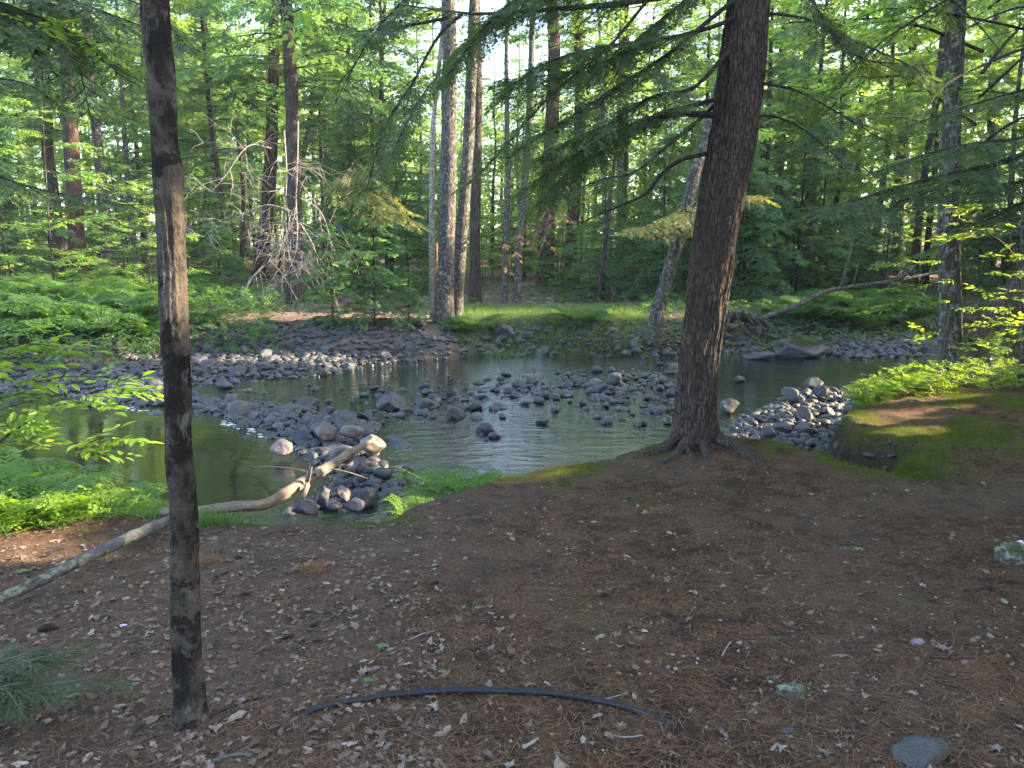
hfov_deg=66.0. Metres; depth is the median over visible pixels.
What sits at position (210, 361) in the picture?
river stone
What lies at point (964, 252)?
young hemlock
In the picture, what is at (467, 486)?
fern
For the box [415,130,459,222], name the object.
broadleaf tree
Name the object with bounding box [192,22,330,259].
broadleaf tree
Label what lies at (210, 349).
river stone
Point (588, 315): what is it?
fern
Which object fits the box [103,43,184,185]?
broadleaf tree
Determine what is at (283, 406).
river stone
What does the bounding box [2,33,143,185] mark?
broadleaf tree
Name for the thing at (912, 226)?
hemlock
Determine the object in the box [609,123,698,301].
young hemlock
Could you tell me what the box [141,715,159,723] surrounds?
fallen leaf
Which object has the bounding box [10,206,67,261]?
broadleaf sapling
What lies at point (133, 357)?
river stone
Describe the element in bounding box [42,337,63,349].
river stone
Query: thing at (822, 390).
boulder
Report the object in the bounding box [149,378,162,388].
river stone
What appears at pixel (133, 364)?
river stone
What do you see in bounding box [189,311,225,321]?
fern
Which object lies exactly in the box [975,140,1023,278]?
hemlock tree
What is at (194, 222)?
hemlock
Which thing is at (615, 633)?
fallen leaf
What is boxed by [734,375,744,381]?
river stone
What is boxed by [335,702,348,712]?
fallen leaf
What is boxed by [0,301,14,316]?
fern
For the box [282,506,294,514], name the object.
river stone
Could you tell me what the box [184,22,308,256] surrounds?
broadleaf tree
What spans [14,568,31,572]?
green leaf
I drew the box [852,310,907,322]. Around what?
fern
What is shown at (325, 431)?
river stone
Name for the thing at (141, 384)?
boulder
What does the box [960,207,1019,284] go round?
broadleaf sapling
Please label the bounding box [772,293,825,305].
fern
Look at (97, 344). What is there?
river stone
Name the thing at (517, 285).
forest tree
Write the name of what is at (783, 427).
river stone
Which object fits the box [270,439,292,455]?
boulder
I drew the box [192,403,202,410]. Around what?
river stone
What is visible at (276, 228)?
broadleaf sapling
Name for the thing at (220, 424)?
white water
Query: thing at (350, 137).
young hemlock
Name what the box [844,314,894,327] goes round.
fern
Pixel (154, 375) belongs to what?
river stone
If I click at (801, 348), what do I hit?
boulder
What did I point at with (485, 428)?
river stone
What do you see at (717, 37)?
hemlock
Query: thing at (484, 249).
broadleaf sapling
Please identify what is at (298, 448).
river stone
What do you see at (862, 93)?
forest tree
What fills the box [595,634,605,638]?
fallen leaf
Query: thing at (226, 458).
water
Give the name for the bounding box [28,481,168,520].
fern
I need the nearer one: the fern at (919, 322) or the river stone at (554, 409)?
the river stone at (554, 409)
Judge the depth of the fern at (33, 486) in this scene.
5.11 m
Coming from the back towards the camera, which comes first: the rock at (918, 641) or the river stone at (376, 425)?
the river stone at (376, 425)
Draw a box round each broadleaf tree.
[0,1,116,196]
[0,6,108,185]
[0,32,81,243]
[0,54,59,202]
[0,54,86,233]
[2,1,58,123]
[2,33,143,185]
[35,0,224,279]
[79,30,190,201]
[95,1,257,259]
[99,4,224,120]
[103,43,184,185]
[138,25,262,258]
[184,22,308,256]
[185,50,302,249]
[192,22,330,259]
[223,46,332,255]
[223,82,280,213]
[252,0,440,286]
[256,12,341,254]
[303,127,402,273]
[356,4,491,267]
[368,1,487,186]
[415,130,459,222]
[421,62,543,268]
[428,96,513,199]
[464,26,565,212]
[488,99,564,259]
[520,0,725,282]
[520,32,642,263]
[533,93,616,269]
[534,0,725,271]
[585,15,676,247]
[614,66,680,239]
[631,1,794,130]
[644,1,793,147]
[656,0,882,216]
[706,0,943,287]
[760,0,937,287]
[766,83,867,246]
[772,0,1023,280]
[773,18,852,184]
[795,0,1022,286]
[818,90,894,234]
[830,0,1023,283]
[894,15,1023,249]
[913,0,1023,287]
[941,12,1023,168]
[964,0,1023,102]
[964,30,1022,166]
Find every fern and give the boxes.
[0,271,92,286]
[0,277,87,304]
[0,291,109,314]
[0,300,75,326]
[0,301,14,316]
[0,310,86,340]
[0,318,63,341]
[0,446,85,535]
[0,458,132,515]
[0,459,159,513]
[0,463,154,535]
[0,470,127,530]
[1,487,107,527]
[3,292,140,328]
[3,457,128,502]
[5,473,133,521]
[19,275,122,298]
[21,510,82,528]
[23,277,145,298]
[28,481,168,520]
[41,293,156,314]
[43,307,150,335]
[64,505,128,535]
[65,300,158,324]
[81,496,167,520]
[83,281,157,297]
[83,500,165,517]
[98,311,192,340]
[106,297,192,313]
[113,303,209,324]
[124,291,195,300]
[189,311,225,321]
[381,493,434,519]
[394,466,509,496]
[399,486,446,505]
[405,468,509,491]
[439,321,478,331]
[439,476,478,493]
[446,313,513,331]
[536,303,624,322]
[751,300,826,318]
[755,299,790,309]
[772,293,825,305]
[773,295,857,317]
[797,287,855,301]
[800,305,866,321]
[812,288,884,305]
[826,295,892,314]
[841,386,881,399]
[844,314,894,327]
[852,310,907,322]
[856,288,923,303]
[856,379,907,396]
[868,299,937,315]
[875,379,922,392]
[879,372,941,385]
[888,296,937,317]
[891,315,937,327]
[904,371,950,386]
[908,296,937,304]
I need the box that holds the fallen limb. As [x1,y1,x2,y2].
[159,438,375,515]
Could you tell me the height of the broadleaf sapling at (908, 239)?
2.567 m
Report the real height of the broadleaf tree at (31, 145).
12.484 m
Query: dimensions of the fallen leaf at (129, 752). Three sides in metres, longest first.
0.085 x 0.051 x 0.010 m
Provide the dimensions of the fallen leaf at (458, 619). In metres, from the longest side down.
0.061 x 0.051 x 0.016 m
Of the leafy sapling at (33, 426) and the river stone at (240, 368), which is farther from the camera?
the river stone at (240, 368)
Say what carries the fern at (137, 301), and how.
on the ground at (934, 414)
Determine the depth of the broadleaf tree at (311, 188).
33.53 m
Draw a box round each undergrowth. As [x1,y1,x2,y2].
[0,269,289,369]
[0,482,167,533]
[115,269,1018,329]
[636,285,1018,357]
[843,357,1023,405]
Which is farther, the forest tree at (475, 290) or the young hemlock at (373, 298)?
the forest tree at (475, 290)
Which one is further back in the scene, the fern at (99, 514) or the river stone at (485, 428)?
the river stone at (485, 428)
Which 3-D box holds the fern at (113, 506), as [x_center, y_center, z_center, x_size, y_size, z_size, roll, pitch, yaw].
[-3.349,0.917,5.531,1.657,0.523,1.381,-5,11,-25]
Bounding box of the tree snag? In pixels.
[434,243,437,306]
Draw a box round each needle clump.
[199,551,226,564]
[283,559,332,576]
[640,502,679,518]
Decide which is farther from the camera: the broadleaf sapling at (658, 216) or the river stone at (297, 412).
the broadleaf sapling at (658, 216)
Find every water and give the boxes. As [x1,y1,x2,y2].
[0,328,1018,524]
[125,407,420,483]
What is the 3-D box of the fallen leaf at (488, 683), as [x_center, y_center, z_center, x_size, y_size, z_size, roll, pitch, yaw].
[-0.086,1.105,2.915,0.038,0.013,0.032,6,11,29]
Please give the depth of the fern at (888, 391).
8.69 m
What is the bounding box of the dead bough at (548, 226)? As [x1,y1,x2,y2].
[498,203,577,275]
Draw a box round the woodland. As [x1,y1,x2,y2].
[1,0,1023,258]
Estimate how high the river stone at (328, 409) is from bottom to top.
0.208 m
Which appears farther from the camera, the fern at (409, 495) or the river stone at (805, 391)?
the river stone at (805, 391)
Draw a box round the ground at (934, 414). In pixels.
[0,246,1023,767]
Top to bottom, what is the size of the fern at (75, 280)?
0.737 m
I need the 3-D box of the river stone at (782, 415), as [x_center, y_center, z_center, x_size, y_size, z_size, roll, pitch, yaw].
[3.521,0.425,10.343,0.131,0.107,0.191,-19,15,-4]
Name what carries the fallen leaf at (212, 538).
on the ground at (934, 414)
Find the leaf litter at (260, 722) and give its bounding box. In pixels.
[0,276,1023,767]
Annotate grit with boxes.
[346,452,1023,767]
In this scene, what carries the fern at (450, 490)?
on the ground at (934, 414)
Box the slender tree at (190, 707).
[139,0,209,733]
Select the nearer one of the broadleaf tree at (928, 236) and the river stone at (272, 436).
the river stone at (272, 436)
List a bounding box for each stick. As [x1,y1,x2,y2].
[128,708,172,739]
[197,709,230,748]
[208,570,227,580]
[209,696,271,716]
[211,753,251,762]
[483,730,512,744]
[521,737,537,748]
[611,734,642,737]
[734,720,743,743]
[962,587,992,591]
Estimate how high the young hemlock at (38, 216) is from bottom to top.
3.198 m
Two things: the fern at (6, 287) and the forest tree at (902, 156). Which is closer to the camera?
the fern at (6, 287)
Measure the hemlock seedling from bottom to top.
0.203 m
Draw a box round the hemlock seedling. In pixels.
[0,640,137,726]
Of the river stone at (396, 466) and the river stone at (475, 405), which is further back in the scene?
the river stone at (475, 405)
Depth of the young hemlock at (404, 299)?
16.82 m
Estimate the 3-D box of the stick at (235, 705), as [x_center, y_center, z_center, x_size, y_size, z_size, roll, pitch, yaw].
[-0.973,1.139,2.786,0.031,0.045,0.271,8,13,38]
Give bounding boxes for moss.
[326,377,1023,530]
[886,453,951,482]
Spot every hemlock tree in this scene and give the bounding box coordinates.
[0,0,213,225]
[313,0,1004,469]
[773,0,1023,244]
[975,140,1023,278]
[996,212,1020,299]
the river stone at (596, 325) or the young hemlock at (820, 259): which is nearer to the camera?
the river stone at (596, 325)
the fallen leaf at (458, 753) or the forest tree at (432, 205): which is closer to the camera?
the fallen leaf at (458, 753)
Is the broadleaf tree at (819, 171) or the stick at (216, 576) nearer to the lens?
the stick at (216, 576)
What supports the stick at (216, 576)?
on the ground at (934, 414)
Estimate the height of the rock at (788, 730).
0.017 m
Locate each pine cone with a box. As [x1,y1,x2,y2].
[37,624,59,631]
[237,592,249,596]
[312,639,322,642]
[502,653,514,657]
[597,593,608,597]
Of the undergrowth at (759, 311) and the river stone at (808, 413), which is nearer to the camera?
the river stone at (808, 413)
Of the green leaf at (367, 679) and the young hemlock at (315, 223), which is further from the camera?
the young hemlock at (315, 223)
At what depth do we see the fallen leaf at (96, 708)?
2.79 m
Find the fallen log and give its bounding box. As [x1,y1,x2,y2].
[0,516,168,604]
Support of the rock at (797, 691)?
on the ground at (934, 414)
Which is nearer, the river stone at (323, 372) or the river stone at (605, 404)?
the river stone at (605, 404)
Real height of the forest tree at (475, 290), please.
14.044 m
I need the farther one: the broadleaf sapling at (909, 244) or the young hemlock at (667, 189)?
the broadleaf sapling at (909, 244)
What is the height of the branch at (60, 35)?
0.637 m
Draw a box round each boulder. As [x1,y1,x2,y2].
[128,382,143,393]
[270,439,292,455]
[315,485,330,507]
[330,445,356,463]
[336,485,351,502]
[360,434,385,454]
[376,392,406,410]
[608,372,621,383]
[770,337,826,358]
[812,385,830,396]
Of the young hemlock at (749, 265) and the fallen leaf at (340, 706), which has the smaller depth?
the fallen leaf at (340, 706)
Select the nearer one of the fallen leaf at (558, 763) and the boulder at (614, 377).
the fallen leaf at (558, 763)
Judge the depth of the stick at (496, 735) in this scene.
2.57 m
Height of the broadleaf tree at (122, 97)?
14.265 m
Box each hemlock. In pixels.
[0,50,66,242]
[0,86,83,279]
[0,155,54,278]
[30,205,68,266]
[60,179,100,269]
[64,157,156,274]
[85,5,207,268]
[89,170,156,276]
[101,9,247,212]
[135,10,240,253]
[141,2,283,243]
[143,1,280,245]
[185,182,248,286]
[187,211,253,297]
[204,177,270,270]
[237,2,404,272]
[273,204,320,265]
[286,87,417,289]
[290,222,368,329]
[303,204,349,272]
[304,204,353,294]
[314,0,460,289]
[318,165,428,330]
[320,83,393,269]
[360,202,417,297]
[365,163,437,294]
[383,264,432,329]
[401,170,455,269]
[481,223,501,264]
[486,220,534,266]
[489,189,559,280]
[527,222,585,289]
[555,163,651,302]
[573,205,641,292]
[599,193,656,276]
[608,138,690,287]
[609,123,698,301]
[631,170,739,298]
[639,0,724,229]
[643,194,671,258]
[644,203,689,279]
[646,13,712,235]
[654,88,766,291]
[674,129,808,305]
[678,0,833,286]
[683,220,777,289]
[684,150,793,305]
[739,47,884,293]
[740,195,809,289]
[750,13,846,250]
[750,77,893,290]
[791,214,845,286]
[816,162,885,284]
[817,164,864,267]
[823,183,886,284]
[845,214,920,294]
[860,0,1023,273]
[869,24,964,266]
[903,14,1023,268]
[914,112,1022,300]
[919,151,999,282]
[930,210,980,270]
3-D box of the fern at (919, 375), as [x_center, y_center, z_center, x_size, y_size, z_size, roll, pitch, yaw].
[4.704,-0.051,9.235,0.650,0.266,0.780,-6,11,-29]
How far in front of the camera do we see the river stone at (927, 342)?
17.47 m
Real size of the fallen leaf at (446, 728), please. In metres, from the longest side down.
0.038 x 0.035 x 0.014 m
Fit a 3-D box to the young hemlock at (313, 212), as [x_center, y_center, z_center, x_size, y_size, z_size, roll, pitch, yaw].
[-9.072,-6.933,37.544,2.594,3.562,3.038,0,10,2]
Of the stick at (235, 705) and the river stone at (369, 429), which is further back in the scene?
the river stone at (369, 429)
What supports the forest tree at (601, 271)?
on the ground at (934, 414)
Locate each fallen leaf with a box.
[29,627,37,633]
[90,599,100,607]
[93,706,99,713]
[95,643,114,648]
[123,749,138,759]
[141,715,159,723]
[206,682,216,693]
[207,536,218,539]
[209,723,223,732]
[225,710,246,723]
[239,737,260,751]
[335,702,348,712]
[342,723,354,730]
[358,666,369,673]
[373,729,389,736]
[376,736,385,743]
[428,700,438,710]
[434,730,447,735]
[440,670,450,677]
[443,725,450,731]
[454,614,461,621]
[456,750,470,756]
[460,712,466,723]
[483,679,492,686]
[494,626,504,633]
[502,759,517,767]
[507,647,515,653]
[554,755,568,767]
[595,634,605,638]
[612,630,621,637]
[668,751,680,757]
[771,743,788,751]
[818,747,831,756]
[934,642,946,651]
[989,744,1003,751]
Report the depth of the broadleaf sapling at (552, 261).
26.25 m
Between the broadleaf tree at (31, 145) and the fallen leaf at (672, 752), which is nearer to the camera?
the fallen leaf at (672, 752)
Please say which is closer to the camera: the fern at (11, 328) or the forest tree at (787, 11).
the fern at (11, 328)
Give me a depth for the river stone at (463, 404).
11.16 m
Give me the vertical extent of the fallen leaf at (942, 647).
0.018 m
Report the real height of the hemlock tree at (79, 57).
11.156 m
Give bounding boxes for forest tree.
[0,0,103,273]
[0,0,136,274]
[0,0,150,279]
[0,6,124,274]
[16,0,217,275]
[54,0,251,126]
[103,1,327,273]
[138,0,279,276]
[176,0,415,303]
[181,0,367,277]
[241,1,395,275]
[276,21,374,276]
[295,0,487,261]
[297,0,425,282]
[405,0,483,318]
[468,1,482,303]
[500,0,510,303]
[512,15,534,303]
[535,0,587,285]
[549,33,695,302]
[559,0,612,280]
[752,5,858,272]
[757,0,932,268]
[772,0,973,260]
[826,0,982,275]
[905,5,1023,271]
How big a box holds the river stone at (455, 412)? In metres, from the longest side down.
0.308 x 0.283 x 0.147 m
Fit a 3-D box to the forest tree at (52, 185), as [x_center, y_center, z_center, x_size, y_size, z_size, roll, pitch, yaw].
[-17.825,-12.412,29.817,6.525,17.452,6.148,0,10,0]
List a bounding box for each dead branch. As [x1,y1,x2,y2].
[786,386,840,422]
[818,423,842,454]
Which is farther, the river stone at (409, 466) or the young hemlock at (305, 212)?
the young hemlock at (305, 212)
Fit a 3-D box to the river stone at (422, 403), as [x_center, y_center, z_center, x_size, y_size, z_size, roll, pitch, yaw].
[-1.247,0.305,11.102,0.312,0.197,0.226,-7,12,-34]
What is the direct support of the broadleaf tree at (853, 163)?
on the ground at (934, 414)
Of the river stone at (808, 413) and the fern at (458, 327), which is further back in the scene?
the fern at (458, 327)
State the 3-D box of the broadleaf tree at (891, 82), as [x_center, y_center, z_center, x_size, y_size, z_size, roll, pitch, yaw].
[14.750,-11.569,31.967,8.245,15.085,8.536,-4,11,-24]
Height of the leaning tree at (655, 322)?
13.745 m
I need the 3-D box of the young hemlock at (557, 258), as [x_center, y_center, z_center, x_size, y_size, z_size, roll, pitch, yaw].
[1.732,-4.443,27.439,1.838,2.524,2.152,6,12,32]
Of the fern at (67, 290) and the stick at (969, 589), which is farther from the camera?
the fern at (67, 290)
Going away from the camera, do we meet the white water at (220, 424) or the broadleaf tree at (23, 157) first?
the white water at (220, 424)
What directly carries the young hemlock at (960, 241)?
on the ground at (934, 414)
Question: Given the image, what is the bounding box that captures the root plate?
[723,310,768,335]
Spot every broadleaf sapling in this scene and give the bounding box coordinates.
[0,74,156,286]
[0,179,88,281]
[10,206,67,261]
[41,151,200,276]
[41,164,149,257]
[66,223,116,268]
[77,195,211,291]
[113,193,220,272]
[118,176,238,285]
[149,191,249,269]
[235,189,318,271]
[248,197,313,258]
[387,174,503,271]
[465,216,514,284]
[466,206,526,276]
[466,233,510,266]
[467,227,490,260]
[480,208,538,279]
[484,153,581,267]
[510,218,595,287]
[511,159,601,259]
[545,267,577,296]
[554,195,613,256]
[556,171,626,257]
[558,231,616,281]
[630,185,697,247]
[644,204,693,266]
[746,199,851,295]
[805,210,890,276]
[810,102,982,294]
[854,165,926,266]
[881,226,924,274]
[884,205,966,265]
[903,213,936,258]
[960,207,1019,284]
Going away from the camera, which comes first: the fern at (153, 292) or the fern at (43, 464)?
the fern at (43, 464)
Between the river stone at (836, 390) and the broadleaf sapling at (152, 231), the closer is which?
the river stone at (836, 390)
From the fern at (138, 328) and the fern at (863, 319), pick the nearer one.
the fern at (138, 328)
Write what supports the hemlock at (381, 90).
on the ground at (934, 414)
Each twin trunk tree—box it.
[432,0,456,324]
[454,0,478,315]
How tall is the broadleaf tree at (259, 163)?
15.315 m
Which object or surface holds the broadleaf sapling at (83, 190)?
on the ground at (934, 414)
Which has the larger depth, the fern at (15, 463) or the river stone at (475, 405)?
the river stone at (475, 405)
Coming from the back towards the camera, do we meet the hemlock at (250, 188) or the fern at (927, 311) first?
the hemlock at (250, 188)
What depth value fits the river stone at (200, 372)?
13.42 m
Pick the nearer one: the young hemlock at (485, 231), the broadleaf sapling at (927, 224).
the broadleaf sapling at (927, 224)
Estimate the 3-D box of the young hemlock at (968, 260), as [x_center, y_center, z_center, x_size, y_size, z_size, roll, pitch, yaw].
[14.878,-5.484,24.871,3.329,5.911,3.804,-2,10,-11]
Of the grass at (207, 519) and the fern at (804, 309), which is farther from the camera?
the fern at (804, 309)
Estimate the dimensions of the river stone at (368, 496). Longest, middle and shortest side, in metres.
0.318 x 0.278 x 0.253 m
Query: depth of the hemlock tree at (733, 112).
5.97 m
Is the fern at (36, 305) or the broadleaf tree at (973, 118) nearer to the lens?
the fern at (36, 305)
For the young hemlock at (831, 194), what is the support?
on the ground at (934, 414)
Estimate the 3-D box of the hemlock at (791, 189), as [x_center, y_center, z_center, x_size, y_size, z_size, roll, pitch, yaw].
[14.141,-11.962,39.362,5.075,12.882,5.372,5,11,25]
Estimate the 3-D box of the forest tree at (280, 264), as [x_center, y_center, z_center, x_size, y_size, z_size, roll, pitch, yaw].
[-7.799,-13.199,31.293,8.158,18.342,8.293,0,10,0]
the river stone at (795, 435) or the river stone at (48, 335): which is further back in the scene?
the river stone at (48, 335)
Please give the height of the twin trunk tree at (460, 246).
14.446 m
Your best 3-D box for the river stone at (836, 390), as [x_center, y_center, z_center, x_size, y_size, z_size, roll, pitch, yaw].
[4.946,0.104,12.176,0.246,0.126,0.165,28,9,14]
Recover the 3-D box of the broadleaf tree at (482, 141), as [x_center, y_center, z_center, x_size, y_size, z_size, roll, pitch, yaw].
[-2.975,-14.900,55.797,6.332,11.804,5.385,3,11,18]
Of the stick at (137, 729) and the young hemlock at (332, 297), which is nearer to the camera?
the stick at (137, 729)
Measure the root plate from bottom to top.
0.519 m
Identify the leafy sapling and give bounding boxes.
[0,325,163,462]
[856,129,1023,368]
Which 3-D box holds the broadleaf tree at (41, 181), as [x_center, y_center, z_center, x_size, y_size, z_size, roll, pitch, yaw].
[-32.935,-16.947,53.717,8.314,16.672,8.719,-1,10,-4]
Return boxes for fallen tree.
[744,230,937,327]
[967,268,1019,343]
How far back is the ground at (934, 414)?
3.75 m
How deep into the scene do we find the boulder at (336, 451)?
7.82 m
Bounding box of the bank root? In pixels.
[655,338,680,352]
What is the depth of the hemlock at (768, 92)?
25.46 m
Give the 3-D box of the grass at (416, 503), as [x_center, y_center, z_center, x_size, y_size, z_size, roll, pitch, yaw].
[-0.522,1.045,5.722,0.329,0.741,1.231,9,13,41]
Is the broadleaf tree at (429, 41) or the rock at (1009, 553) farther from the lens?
the broadleaf tree at (429, 41)
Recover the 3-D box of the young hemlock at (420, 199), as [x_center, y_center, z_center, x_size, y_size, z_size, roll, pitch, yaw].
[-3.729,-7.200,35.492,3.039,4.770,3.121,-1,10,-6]
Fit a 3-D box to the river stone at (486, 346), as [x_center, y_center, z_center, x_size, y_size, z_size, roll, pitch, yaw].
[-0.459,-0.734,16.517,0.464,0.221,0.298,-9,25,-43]
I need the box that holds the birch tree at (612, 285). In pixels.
[499,0,668,295]
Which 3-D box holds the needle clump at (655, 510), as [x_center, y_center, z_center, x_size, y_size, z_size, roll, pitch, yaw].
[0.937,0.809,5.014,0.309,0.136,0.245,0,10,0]
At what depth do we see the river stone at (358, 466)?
7.60 m
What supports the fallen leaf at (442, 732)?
on the ground at (934, 414)
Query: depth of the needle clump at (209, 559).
4.32 m
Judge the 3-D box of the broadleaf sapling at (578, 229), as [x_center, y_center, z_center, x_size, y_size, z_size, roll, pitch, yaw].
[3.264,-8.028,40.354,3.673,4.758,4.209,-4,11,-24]
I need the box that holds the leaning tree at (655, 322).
[642,77,716,347]
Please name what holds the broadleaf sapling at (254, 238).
on the ground at (934, 414)
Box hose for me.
[300,687,677,724]
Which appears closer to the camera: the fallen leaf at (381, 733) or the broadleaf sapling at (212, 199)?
the fallen leaf at (381, 733)
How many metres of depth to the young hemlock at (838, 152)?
25.23 m
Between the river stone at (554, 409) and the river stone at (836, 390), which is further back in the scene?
the river stone at (836, 390)
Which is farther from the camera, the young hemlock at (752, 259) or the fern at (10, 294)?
the young hemlock at (752, 259)
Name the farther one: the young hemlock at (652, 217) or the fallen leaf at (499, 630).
the young hemlock at (652, 217)
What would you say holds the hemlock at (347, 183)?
on the ground at (934, 414)
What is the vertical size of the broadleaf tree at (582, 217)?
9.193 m
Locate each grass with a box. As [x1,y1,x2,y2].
[198,504,278,526]
[398,495,440,513]
[452,298,648,357]
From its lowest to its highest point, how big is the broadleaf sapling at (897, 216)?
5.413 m
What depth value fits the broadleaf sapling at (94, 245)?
32.42 m
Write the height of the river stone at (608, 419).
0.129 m
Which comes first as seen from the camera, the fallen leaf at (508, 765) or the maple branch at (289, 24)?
the fallen leaf at (508, 765)
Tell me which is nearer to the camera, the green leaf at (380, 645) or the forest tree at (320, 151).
the green leaf at (380, 645)
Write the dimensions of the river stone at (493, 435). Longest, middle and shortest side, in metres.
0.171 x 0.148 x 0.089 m
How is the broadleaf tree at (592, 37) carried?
on the ground at (934, 414)
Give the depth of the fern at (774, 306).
19.26 m
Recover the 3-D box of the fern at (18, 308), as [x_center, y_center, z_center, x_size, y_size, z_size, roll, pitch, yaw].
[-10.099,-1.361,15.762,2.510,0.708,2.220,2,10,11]
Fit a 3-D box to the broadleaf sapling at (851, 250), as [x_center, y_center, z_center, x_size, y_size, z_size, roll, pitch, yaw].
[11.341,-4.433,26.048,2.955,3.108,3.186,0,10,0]
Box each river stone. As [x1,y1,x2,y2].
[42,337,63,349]
[43,333,60,339]
[76,363,91,372]
[96,342,111,349]
[123,361,141,367]
[129,355,138,359]
[132,390,153,400]
[140,373,158,378]
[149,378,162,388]
[149,410,163,414]
[192,391,201,396]
[192,396,200,402]
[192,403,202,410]
[195,355,206,358]
[195,369,206,375]
[199,343,214,353]
[200,358,217,366]
[216,379,233,388]
[224,396,237,401]
[226,400,251,411]
[228,364,246,374]
[233,420,252,428]
[234,416,245,422]
[241,346,248,354]
[258,349,271,357]
[265,434,276,438]
[277,403,294,410]
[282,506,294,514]
[291,410,300,415]
[291,429,312,443]
[291,498,318,515]
[294,397,318,406]
[295,446,308,450]
[303,451,318,461]
[310,418,323,422]
[313,447,330,452]
[315,422,337,440]
[318,368,328,375]
[322,406,336,412]
[334,409,356,422]
[339,425,363,437]
[343,362,354,366]
[345,498,364,511]
[349,487,377,507]
[352,456,364,473]
[354,473,369,482]
[356,412,367,418]
[358,424,374,437]
[367,420,381,430]
[369,358,377,362]
[376,351,391,359]
[379,488,397,499]
[380,483,388,489]
[387,435,402,441]
[387,465,401,468]
[393,441,411,449]
[399,406,410,414]
[401,463,413,474]
[410,406,418,412]
[413,410,419,415]
[415,317,427,326]
[415,398,432,408]
[421,388,433,394]
[446,386,459,396]
[447,406,464,418]
[460,402,466,406]
[467,400,482,409]
[471,412,483,419]
[475,422,494,433]
[481,343,497,351]
[488,432,501,438]
[493,402,502,406]
[495,324,514,336]
[509,392,520,396]
[526,376,538,385]
[531,386,541,393]
[536,418,549,423]
[550,406,558,411]
[592,323,600,331]
[593,383,608,392]
[601,401,608,407]
[602,415,612,423]
[614,387,623,391]
[629,384,640,387]
[630,337,639,346]
[657,385,664,389]
[719,398,739,413]
[724,323,736,330]
[733,340,747,346]
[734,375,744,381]
[742,351,774,359]
[745,326,761,335]
[760,425,775,440]
[773,438,787,442]
[774,422,791,432]
[775,412,785,417]
[780,387,804,403]
[790,432,800,438]
[792,406,813,421]
[796,423,808,429]
[801,388,810,395]
[802,377,822,389]
[816,407,834,414]
[825,348,835,353]
[828,387,839,393]
[897,337,909,346]
[918,339,932,346]
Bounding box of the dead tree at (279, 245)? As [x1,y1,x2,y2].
[184,115,363,315]
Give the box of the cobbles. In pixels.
[0,311,937,512]
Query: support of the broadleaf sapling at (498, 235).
on the ground at (934, 414)
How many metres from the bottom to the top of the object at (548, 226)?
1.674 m
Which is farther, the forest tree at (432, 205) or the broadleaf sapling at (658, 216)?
the broadleaf sapling at (658, 216)
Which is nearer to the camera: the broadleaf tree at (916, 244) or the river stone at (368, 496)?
the river stone at (368, 496)
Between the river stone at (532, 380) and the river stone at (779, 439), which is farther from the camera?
the river stone at (532, 380)
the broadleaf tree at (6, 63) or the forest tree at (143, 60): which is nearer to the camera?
the forest tree at (143, 60)
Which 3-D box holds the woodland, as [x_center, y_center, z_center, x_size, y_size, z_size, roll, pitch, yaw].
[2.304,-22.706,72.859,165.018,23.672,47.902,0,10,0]
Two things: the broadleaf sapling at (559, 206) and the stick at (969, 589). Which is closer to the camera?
the stick at (969, 589)
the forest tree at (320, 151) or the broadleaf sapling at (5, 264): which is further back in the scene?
the forest tree at (320, 151)
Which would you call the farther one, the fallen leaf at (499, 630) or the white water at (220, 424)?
the white water at (220, 424)
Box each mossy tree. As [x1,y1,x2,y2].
[723,0,1023,386]
[771,0,1023,385]
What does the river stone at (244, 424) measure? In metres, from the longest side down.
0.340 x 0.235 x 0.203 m
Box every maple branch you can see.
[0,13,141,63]
[226,0,337,64]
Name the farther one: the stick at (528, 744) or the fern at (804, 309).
the fern at (804, 309)
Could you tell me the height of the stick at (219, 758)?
0.020 m
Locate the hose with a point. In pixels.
(497, 690)
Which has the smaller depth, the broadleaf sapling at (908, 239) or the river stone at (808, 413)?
the river stone at (808, 413)
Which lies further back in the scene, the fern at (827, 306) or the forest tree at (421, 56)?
the forest tree at (421, 56)
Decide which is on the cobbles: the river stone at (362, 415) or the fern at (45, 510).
the river stone at (362, 415)
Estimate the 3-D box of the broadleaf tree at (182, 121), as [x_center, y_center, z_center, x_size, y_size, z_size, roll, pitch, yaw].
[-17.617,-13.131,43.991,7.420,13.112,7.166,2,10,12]
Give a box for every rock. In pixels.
[765,635,778,639]
[775,683,806,700]
[779,727,794,733]
[841,546,863,550]
[890,735,950,767]
[911,638,924,644]
[993,541,1023,564]
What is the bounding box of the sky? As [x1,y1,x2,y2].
[0,0,1023,244]
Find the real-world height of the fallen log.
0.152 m
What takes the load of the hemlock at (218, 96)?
on the ground at (934, 414)
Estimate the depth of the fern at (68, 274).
20.44 m
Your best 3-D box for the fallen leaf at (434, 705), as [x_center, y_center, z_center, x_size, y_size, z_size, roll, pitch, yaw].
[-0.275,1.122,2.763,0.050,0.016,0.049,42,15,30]
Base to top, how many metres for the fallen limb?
0.551 m
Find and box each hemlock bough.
[321,159,433,234]
[613,194,780,245]
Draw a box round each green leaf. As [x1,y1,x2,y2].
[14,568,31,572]
[363,677,372,681]
[376,643,388,647]

